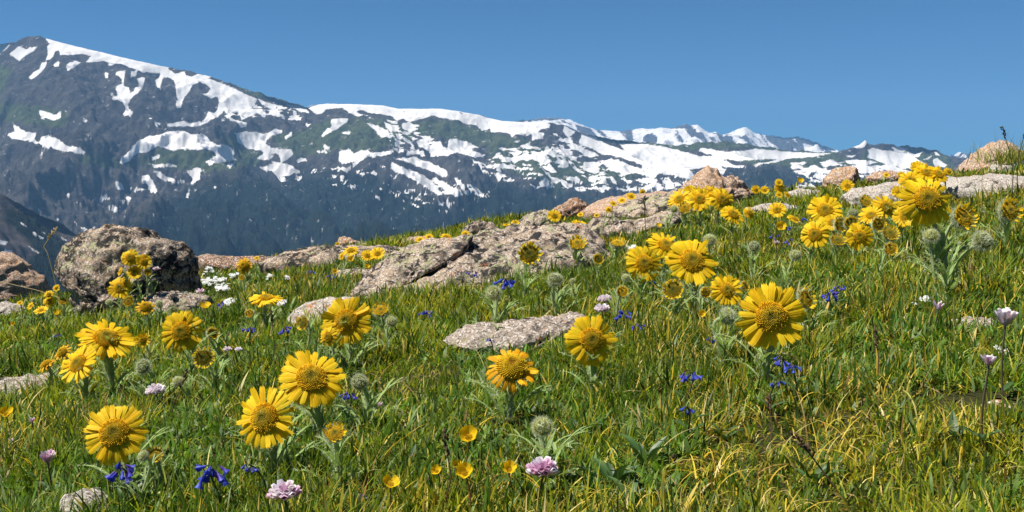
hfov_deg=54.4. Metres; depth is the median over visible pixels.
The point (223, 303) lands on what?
bluebell
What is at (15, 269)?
boulder
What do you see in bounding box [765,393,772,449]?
grass stalk
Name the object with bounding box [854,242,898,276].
opening sunflower
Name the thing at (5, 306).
flat rock
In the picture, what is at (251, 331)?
bluebell
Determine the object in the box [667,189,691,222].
alpine sunflower
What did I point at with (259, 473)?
bluebell
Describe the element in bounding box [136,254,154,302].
alpine sunflower
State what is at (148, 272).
opening sunflower
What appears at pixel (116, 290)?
alpine sunflower
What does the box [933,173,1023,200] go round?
rock slab
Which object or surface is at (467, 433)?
buttercup
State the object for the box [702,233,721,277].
sunflower bud
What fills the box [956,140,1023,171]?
boulder
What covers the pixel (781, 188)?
alpine sunflower
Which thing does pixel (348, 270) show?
flat rock
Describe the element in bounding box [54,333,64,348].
bluebell
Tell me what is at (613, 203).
alpine sunflower
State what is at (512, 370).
alpine sunflower
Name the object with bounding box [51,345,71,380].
alpine sunflower
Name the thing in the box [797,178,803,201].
buttercup
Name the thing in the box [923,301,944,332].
clover
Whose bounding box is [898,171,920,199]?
alpine sunflower
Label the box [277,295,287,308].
white flower cushion
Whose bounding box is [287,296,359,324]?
rock
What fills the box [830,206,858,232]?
sunflower bud
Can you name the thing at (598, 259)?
opening sunflower
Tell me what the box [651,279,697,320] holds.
opening sunflower
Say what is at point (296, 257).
rock slab
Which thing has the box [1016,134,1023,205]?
grass stalk
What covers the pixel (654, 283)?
bluebell
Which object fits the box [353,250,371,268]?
alpine sunflower
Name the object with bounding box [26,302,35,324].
alpine sunflower
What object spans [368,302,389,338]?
opening sunflower
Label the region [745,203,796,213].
rock slab
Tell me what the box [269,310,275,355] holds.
grass stalk
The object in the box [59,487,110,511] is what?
rock
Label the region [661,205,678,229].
sunflower bud
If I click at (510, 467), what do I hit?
buttercup
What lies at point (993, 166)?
rock
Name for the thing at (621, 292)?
opening sunflower
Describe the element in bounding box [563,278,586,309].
sunflower bud
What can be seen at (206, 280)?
white flower cushion
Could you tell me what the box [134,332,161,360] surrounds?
alpine sunflower
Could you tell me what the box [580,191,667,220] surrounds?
rock slab
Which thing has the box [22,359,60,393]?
alpine sunflower
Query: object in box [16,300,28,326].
alpine sunflower
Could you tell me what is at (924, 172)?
alpine sunflower
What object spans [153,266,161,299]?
clover
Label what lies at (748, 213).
alpine sunflower
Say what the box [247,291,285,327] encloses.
alpine sunflower
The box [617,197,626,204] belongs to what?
alpine sunflower
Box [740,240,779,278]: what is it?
sunflower bud
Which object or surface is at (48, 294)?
alpine sunflower
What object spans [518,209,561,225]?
rock
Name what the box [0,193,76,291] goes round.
mountain spur
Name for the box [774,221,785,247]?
buttercup
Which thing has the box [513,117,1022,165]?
distant peaks
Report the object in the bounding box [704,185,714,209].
alpine sunflower
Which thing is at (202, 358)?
opening sunflower
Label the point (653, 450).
broad leaf plant
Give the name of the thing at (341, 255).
alpine sunflower
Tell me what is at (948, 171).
alpine sunflower
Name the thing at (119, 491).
broad leaf plant
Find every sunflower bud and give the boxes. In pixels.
[18,297,39,326]
[94,299,119,318]
[111,449,162,509]
[127,358,174,405]
[153,300,174,321]
[169,373,213,403]
[336,368,404,427]
[369,315,400,352]
[469,284,527,327]
[497,415,593,485]
[533,272,587,315]
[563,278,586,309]
[603,274,651,309]
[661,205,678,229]
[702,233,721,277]
[702,305,743,364]
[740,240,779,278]
[757,249,801,288]
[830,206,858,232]
[901,229,994,295]
[902,228,962,279]
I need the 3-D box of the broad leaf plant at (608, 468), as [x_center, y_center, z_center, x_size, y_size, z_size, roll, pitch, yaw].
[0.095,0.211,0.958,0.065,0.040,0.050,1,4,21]
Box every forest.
[12,211,67,293]
[125,164,823,256]
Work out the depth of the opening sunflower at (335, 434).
1.02 m
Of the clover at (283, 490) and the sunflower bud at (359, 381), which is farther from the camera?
the sunflower bud at (359, 381)
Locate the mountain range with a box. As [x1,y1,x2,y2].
[0,36,965,256]
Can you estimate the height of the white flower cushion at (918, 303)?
0.030 m
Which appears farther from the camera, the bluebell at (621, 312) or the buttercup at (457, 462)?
the bluebell at (621, 312)
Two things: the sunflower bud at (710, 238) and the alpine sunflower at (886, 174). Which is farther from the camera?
the alpine sunflower at (886, 174)
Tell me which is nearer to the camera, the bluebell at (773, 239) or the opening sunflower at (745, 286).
the opening sunflower at (745, 286)
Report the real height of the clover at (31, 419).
0.051 m
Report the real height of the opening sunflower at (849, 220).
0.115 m
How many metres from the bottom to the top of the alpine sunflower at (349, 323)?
0.148 m
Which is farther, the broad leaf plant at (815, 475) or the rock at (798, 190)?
the rock at (798, 190)
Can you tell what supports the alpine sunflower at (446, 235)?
on the ground at (968, 397)
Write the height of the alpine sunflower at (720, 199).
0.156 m
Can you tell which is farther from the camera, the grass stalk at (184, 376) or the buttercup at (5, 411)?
the buttercup at (5, 411)
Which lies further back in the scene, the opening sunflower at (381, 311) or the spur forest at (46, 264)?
the spur forest at (46, 264)
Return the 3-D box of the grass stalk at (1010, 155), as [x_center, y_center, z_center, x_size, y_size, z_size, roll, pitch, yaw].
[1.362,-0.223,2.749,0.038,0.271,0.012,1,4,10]
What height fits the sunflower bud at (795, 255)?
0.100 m
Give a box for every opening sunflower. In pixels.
[51,297,75,322]
[121,296,137,320]
[143,269,160,295]
[146,445,176,484]
[187,346,231,395]
[205,326,222,357]
[238,274,249,295]
[241,308,259,334]
[282,314,315,351]
[294,421,368,488]
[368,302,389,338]
[499,241,546,295]
[553,235,592,262]
[586,253,606,280]
[602,236,628,265]
[605,284,628,317]
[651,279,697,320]
[677,200,696,227]
[677,286,715,319]
[722,281,749,317]
[795,286,837,334]
[828,233,847,258]
[830,215,845,248]
[841,215,859,249]
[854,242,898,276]
[857,194,872,224]
[866,224,908,262]
[870,216,886,247]
[921,202,978,257]
[976,197,1023,245]
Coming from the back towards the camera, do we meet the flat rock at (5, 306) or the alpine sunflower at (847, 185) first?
the alpine sunflower at (847, 185)
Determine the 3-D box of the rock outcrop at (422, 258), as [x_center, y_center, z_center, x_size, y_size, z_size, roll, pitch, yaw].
[-0.298,0.034,2.992,0.360,0.199,0.430,0,4,0]
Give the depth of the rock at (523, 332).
1.77 m
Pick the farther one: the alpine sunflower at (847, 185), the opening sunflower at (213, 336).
the alpine sunflower at (847, 185)
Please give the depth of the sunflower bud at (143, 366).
1.60 m
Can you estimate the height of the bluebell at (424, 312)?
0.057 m
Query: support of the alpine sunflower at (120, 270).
on the ground at (968, 397)
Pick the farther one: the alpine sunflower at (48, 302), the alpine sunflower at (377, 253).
the alpine sunflower at (377, 253)
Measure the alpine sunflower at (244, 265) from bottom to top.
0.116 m
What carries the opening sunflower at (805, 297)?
on the ground at (968, 397)
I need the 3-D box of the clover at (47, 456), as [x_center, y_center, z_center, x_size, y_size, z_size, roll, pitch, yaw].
[-0.555,0.259,1.185,0.040,0.061,0.041,0,4,0]
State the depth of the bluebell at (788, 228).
2.86 m
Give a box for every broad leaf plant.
[16,470,51,483]
[94,481,148,508]
[144,486,178,499]
[294,424,313,438]
[408,444,431,461]
[503,479,560,495]
[558,417,607,434]
[573,457,638,488]
[607,473,645,502]
[619,433,670,466]
[708,421,744,439]
[790,457,846,485]
[868,377,897,392]
[926,410,973,445]
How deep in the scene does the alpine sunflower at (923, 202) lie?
1.84 m
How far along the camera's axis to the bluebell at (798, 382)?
1.17 m
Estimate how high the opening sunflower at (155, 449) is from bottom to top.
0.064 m
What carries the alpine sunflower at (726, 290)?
on the ground at (968, 397)
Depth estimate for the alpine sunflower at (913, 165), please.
4.78 m
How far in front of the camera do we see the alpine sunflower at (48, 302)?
3.17 m
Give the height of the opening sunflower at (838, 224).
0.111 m
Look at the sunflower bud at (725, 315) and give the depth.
1.39 m
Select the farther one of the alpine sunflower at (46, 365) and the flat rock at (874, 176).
the flat rock at (874, 176)
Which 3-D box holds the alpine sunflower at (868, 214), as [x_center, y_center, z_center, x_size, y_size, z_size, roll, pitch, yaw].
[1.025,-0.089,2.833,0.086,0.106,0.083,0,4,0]
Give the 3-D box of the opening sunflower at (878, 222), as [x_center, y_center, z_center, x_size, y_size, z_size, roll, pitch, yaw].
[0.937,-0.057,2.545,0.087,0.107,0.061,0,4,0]
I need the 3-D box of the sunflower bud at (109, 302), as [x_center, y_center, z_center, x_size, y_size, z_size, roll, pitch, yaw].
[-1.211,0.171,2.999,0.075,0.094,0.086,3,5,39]
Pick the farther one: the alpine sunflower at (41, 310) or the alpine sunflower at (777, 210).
the alpine sunflower at (777, 210)
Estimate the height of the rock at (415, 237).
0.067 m
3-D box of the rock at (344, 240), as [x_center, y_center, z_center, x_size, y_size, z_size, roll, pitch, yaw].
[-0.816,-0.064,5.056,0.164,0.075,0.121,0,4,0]
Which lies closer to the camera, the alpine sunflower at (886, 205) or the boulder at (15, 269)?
the alpine sunflower at (886, 205)
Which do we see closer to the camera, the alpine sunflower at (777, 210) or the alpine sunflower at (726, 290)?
the alpine sunflower at (726, 290)
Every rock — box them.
[0,301,24,314]
[0,372,56,395]
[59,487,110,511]
[143,290,212,314]
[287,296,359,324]
[332,267,369,278]
[338,236,363,245]
[403,236,425,242]
[443,311,585,352]
[462,220,496,234]
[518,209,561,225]
[553,197,587,219]
[586,210,681,239]
[784,188,818,197]
[865,170,898,183]
[951,316,998,327]
[986,164,1011,173]
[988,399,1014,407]
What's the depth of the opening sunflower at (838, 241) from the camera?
2.32 m
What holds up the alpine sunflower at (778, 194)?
on the ground at (968, 397)
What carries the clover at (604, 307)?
on the ground at (968, 397)
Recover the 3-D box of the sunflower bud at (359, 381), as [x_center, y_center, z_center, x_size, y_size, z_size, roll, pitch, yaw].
[-0.181,0.189,1.257,0.097,0.092,0.078,0,4,0]
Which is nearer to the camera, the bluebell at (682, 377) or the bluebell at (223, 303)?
the bluebell at (682, 377)
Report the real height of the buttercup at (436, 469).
0.050 m
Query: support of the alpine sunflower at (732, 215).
on the ground at (968, 397)
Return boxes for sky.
[0,0,1023,155]
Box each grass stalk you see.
[0,281,62,318]
[44,226,59,316]
[170,369,187,417]
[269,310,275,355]
[442,428,451,500]
[643,196,646,238]
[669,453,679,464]
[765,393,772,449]
[780,232,793,276]
[790,431,838,497]
[873,326,878,378]
[971,155,982,211]
[1000,126,1012,197]
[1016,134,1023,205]
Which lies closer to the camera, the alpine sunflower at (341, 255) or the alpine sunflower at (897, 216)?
the alpine sunflower at (897, 216)
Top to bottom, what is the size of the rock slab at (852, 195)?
0.146 m
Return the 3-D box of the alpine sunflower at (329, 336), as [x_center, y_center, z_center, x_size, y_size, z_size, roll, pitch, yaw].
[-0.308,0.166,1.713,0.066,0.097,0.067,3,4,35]
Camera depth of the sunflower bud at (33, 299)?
3.18 m
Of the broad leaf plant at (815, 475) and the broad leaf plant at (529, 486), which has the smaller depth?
the broad leaf plant at (815, 475)
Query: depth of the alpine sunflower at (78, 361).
1.75 m
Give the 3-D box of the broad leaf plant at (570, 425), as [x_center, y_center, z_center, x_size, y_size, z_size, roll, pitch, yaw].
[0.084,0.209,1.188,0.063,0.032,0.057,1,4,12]
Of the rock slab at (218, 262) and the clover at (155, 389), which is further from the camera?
the rock slab at (218, 262)
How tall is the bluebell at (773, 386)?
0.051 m
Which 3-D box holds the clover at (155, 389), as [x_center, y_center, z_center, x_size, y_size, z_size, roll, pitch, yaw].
[-0.541,0.225,1.533,0.042,0.062,0.040,0,4,0]
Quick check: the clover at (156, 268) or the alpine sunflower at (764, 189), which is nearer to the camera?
the clover at (156, 268)
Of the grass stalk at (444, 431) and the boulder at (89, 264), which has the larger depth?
the boulder at (89, 264)
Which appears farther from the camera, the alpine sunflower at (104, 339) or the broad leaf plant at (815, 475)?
the alpine sunflower at (104, 339)
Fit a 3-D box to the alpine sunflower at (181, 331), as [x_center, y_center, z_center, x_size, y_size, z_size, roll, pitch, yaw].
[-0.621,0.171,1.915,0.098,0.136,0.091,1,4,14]
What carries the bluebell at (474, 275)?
on the ground at (968, 397)
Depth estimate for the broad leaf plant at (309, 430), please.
1.25 m
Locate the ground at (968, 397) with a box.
[0,173,1023,511]
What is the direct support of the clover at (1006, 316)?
on the ground at (968, 397)
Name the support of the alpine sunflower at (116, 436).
on the ground at (968, 397)
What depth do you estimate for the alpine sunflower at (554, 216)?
4.39 m
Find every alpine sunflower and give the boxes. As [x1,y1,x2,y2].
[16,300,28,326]
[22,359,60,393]
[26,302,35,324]
[33,306,49,328]
[38,290,53,323]
[43,297,54,323]
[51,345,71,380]
[52,284,70,322]
[58,344,108,400]
[74,319,136,389]
[77,404,174,487]
[107,277,137,312]
[115,267,133,311]
[118,249,138,311]
[126,266,144,308]
[128,301,157,330]
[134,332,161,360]
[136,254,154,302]
[156,310,218,370]
[224,385,325,478]
[236,258,258,282]
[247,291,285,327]
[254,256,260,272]
[278,350,363,435]
[317,296,391,366]
[319,326,359,364]
[334,252,348,269]
[343,246,361,265]
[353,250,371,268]
[370,247,386,261]
[415,237,423,241]
[440,234,451,237]
[463,349,552,425]
[547,209,560,223]
[559,314,622,393]
[599,206,611,226]
[607,200,616,224]
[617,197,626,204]
[624,246,663,298]
[626,193,635,199]
[646,232,675,281]
[651,239,719,312]
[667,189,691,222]
[683,185,696,192]
[687,186,711,226]
[702,188,733,225]
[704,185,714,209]
[706,273,742,327]
[715,282,808,380]
[719,205,745,237]
[742,207,754,230]
[746,185,760,200]
[759,186,769,200]
[766,202,786,229]
[771,179,782,201]
[773,184,784,201]
[775,191,782,202]
[784,192,789,203]
[784,215,800,234]
[793,221,830,261]
[795,193,842,229]
[822,214,843,242]
[837,179,854,196]
[840,222,873,258]
[858,206,883,232]
[872,194,898,225]
[881,172,889,182]
[887,205,912,235]
[891,185,903,204]
[895,178,971,276]
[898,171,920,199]
[910,160,924,172]
[914,163,936,182]
[929,166,947,193]
[941,167,951,193]
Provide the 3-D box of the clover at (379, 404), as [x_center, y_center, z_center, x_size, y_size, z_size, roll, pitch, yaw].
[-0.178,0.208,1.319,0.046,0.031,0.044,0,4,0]
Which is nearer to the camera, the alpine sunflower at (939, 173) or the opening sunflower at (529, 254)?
the opening sunflower at (529, 254)
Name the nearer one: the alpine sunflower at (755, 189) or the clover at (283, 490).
the clover at (283, 490)
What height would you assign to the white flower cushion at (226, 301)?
0.040 m
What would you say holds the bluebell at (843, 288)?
on the ground at (968, 397)
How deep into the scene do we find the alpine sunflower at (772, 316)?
1.28 m
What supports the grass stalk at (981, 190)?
on the ground at (968, 397)
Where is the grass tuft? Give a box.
[963,132,1023,167]
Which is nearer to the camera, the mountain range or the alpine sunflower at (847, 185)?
the alpine sunflower at (847, 185)
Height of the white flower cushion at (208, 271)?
0.063 m
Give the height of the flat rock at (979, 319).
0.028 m
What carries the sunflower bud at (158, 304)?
on the ground at (968, 397)
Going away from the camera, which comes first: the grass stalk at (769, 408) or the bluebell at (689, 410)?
the grass stalk at (769, 408)
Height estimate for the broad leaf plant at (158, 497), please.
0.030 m
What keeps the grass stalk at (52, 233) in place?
on the ground at (968, 397)
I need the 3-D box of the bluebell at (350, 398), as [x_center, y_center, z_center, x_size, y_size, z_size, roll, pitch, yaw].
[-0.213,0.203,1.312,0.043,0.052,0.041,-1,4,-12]
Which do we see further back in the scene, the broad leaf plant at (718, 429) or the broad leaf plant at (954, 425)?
the broad leaf plant at (718, 429)
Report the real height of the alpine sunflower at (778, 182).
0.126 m
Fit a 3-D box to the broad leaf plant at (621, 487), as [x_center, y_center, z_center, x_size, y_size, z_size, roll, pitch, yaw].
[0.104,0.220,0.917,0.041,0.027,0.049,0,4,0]
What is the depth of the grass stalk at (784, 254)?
2.11 m
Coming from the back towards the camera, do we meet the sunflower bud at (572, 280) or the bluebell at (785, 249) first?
the bluebell at (785, 249)
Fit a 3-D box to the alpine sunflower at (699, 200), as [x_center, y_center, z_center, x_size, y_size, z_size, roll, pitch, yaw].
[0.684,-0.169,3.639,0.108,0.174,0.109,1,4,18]
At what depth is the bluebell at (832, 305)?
1.58 m
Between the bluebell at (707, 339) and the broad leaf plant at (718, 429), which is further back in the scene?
the bluebell at (707, 339)
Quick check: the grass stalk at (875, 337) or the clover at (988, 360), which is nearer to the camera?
the clover at (988, 360)
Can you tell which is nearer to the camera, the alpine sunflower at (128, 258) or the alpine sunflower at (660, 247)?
the alpine sunflower at (660, 247)
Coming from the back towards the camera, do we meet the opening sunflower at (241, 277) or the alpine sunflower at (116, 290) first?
the opening sunflower at (241, 277)
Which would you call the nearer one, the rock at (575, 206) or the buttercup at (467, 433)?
the buttercup at (467, 433)
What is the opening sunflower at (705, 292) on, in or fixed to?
on the ground at (968, 397)
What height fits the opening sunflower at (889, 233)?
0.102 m
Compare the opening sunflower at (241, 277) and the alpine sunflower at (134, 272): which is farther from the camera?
the opening sunflower at (241, 277)
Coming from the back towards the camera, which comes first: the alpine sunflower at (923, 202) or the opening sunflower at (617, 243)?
the opening sunflower at (617, 243)
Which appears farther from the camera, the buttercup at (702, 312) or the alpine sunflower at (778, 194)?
the alpine sunflower at (778, 194)
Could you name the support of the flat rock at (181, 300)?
on the ground at (968, 397)
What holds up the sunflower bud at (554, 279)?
on the ground at (968, 397)
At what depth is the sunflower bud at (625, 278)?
1.96 m
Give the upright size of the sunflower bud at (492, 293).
0.124 m
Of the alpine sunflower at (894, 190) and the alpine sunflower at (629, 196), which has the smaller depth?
the alpine sunflower at (894, 190)
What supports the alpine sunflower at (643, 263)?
on the ground at (968, 397)
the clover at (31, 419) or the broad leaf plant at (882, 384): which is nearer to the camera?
the broad leaf plant at (882, 384)
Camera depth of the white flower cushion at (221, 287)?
3.48 m
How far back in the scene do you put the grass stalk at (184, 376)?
1.43 m
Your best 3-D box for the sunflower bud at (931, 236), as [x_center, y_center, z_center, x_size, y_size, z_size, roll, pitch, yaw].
[0.773,0.001,1.835,0.100,0.115,0.113,0,4,0]
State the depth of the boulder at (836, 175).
5.00 m
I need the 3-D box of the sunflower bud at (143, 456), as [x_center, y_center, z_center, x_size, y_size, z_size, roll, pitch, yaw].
[-0.396,0.243,1.063,0.055,0.084,0.046,-3,5,-38]
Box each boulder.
[0,251,51,302]
[54,224,201,315]
[680,165,754,201]
[821,166,861,187]
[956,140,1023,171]
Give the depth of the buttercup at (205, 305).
2.67 m
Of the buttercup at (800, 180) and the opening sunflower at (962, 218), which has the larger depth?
the buttercup at (800, 180)
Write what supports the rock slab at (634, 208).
on the ground at (968, 397)
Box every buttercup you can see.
[0,406,12,441]
[199,301,210,315]
[347,256,353,268]
[382,474,399,504]
[431,464,458,504]
[448,460,469,501]
[454,462,472,509]
[459,425,481,478]
[500,460,523,504]
[696,310,705,332]
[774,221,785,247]
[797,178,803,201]
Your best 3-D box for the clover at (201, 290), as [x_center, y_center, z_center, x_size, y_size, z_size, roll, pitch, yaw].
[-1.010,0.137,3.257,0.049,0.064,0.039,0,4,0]
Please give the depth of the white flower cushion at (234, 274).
4.17 m
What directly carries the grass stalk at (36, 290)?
on the ground at (968, 397)
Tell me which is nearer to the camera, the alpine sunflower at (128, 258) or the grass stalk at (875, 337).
the grass stalk at (875, 337)
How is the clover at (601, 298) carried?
on the ground at (968, 397)
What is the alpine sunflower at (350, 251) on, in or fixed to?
on the ground at (968, 397)
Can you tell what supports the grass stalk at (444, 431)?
on the ground at (968, 397)
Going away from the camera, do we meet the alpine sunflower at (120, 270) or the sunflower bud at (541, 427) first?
the sunflower bud at (541, 427)
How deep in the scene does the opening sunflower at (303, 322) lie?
1.95 m
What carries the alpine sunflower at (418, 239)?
on the ground at (968, 397)
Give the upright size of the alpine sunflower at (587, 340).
0.125 m
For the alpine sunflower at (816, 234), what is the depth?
2.38 m
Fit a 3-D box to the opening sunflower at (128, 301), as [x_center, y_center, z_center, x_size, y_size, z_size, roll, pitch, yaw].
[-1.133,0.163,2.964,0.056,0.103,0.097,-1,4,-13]
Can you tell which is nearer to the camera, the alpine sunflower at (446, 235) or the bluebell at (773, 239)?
the bluebell at (773, 239)
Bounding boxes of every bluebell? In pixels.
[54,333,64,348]
[105,462,154,509]
[195,464,238,507]
[217,301,228,316]
[240,326,260,346]
[241,463,281,488]
[278,326,292,341]
[334,391,361,423]
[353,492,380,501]
[417,309,433,326]
[465,271,478,282]
[483,338,505,355]
[493,278,515,298]
[610,310,631,336]
[627,323,647,342]
[644,280,658,296]
[671,370,703,402]
[673,406,714,436]
[703,337,715,350]
[755,380,788,415]
[764,234,779,250]
[767,356,804,389]
[776,239,792,252]
[780,365,814,394]
[781,226,795,239]
[819,291,845,316]
[830,284,845,304]
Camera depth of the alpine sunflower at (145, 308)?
2.67 m
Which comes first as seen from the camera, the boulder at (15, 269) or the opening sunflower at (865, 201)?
the opening sunflower at (865, 201)
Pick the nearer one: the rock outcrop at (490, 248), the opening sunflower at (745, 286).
the opening sunflower at (745, 286)
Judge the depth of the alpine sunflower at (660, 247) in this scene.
2.36 m
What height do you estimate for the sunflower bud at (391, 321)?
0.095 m
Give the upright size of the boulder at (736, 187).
0.296 m
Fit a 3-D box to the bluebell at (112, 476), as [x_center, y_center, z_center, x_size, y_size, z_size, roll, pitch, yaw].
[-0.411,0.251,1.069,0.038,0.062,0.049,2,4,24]
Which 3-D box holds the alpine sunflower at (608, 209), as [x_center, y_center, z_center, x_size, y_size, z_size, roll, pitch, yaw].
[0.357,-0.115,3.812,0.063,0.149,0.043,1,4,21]
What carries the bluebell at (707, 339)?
on the ground at (968, 397)
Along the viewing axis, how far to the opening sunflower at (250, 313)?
2.34 m
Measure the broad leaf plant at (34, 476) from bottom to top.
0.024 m
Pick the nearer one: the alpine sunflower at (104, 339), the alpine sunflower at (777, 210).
the alpine sunflower at (104, 339)
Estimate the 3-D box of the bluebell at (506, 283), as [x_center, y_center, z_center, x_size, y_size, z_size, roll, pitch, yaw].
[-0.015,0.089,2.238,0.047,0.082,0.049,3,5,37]
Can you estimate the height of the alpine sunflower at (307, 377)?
0.125 m
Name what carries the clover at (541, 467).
on the ground at (968, 397)
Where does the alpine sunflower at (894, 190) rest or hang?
on the ground at (968, 397)
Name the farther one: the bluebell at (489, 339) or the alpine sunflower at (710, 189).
the alpine sunflower at (710, 189)
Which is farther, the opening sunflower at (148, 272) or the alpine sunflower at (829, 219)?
the opening sunflower at (148, 272)
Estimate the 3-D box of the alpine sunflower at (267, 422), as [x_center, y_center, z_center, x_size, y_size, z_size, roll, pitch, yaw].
[-0.266,0.202,1.109,0.085,0.120,0.118,2,4,32]
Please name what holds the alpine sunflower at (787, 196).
on the ground at (968, 397)
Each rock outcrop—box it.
[347,222,610,298]
[350,234,472,297]
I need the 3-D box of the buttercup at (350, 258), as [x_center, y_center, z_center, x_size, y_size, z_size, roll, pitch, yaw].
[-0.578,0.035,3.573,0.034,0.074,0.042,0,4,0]
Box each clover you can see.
[23,417,37,442]
[36,449,62,490]
[145,383,164,414]
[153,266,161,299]
[196,288,204,293]
[223,346,231,360]
[266,479,301,511]
[377,402,390,417]
[517,456,558,509]
[594,303,609,322]
[595,294,610,322]
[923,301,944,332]
[956,354,1004,447]
[984,307,1018,398]
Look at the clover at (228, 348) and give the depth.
2.01 m
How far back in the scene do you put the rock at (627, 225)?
3.81 m
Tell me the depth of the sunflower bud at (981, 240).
1.66 m
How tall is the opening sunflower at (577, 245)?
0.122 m
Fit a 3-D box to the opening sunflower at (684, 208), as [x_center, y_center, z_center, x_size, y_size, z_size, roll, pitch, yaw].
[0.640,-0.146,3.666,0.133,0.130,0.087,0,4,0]
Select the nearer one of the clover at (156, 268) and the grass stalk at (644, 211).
the clover at (156, 268)
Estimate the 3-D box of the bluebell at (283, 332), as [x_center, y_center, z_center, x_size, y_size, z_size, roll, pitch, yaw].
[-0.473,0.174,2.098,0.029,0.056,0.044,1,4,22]
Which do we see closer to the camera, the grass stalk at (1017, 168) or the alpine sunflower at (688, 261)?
the alpine sunflower at (688, 261)
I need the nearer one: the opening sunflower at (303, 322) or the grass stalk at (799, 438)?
the grass stalk at (799, 438)
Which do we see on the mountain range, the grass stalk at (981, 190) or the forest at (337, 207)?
the forest at (337, 207)
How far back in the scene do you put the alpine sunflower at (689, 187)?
4.99 m
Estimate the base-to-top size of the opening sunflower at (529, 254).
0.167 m
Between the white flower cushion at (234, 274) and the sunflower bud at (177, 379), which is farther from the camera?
the white flower cushion at (234, 274)
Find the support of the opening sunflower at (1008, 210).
on the ground at (968, 397)
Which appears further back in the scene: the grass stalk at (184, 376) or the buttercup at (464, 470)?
the grass stalk at (184, 376)
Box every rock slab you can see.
[197,254,273,272]
[259,244,401,273]
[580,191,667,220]
[607,190,697,219]
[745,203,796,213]
[841,181,902,206]
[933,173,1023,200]
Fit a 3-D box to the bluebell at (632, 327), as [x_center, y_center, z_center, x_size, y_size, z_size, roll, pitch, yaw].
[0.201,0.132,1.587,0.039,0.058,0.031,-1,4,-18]
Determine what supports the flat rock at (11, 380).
on the ground at (968, 397)
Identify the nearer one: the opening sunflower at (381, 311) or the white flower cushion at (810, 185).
the opening sunflower at (381, 311)
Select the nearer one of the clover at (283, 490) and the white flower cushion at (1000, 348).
the clover at (283, 490)
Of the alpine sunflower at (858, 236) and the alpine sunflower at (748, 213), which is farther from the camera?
the alpine sunflower at (748, 213)
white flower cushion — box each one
[201,276,227,287]
[202,266,213,277]
[214,280,229,293]
[224,298,236,305]
[228,272,238,279]
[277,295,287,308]
[796,182,814,189]
[911,297,923,310]
[993,343,1012,354]
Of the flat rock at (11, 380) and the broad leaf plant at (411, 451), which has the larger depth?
the flat rock at (11, 380)
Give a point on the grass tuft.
(1005, 156)
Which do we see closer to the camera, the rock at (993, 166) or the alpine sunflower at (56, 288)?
the alpine sunflower at (56, 288)
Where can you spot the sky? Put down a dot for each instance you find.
(839, 75)
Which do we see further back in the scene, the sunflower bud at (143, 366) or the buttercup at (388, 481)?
the sunflower bud at (143, 366)
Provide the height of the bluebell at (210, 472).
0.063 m
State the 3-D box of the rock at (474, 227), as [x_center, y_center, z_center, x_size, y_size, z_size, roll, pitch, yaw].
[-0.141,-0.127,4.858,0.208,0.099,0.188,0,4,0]
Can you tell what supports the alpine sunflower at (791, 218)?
on the ground at (968, 397)
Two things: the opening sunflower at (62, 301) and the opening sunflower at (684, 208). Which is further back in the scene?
the opening sunflower at (684, 208)
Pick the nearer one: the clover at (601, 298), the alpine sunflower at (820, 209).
the clover at (601, 298)

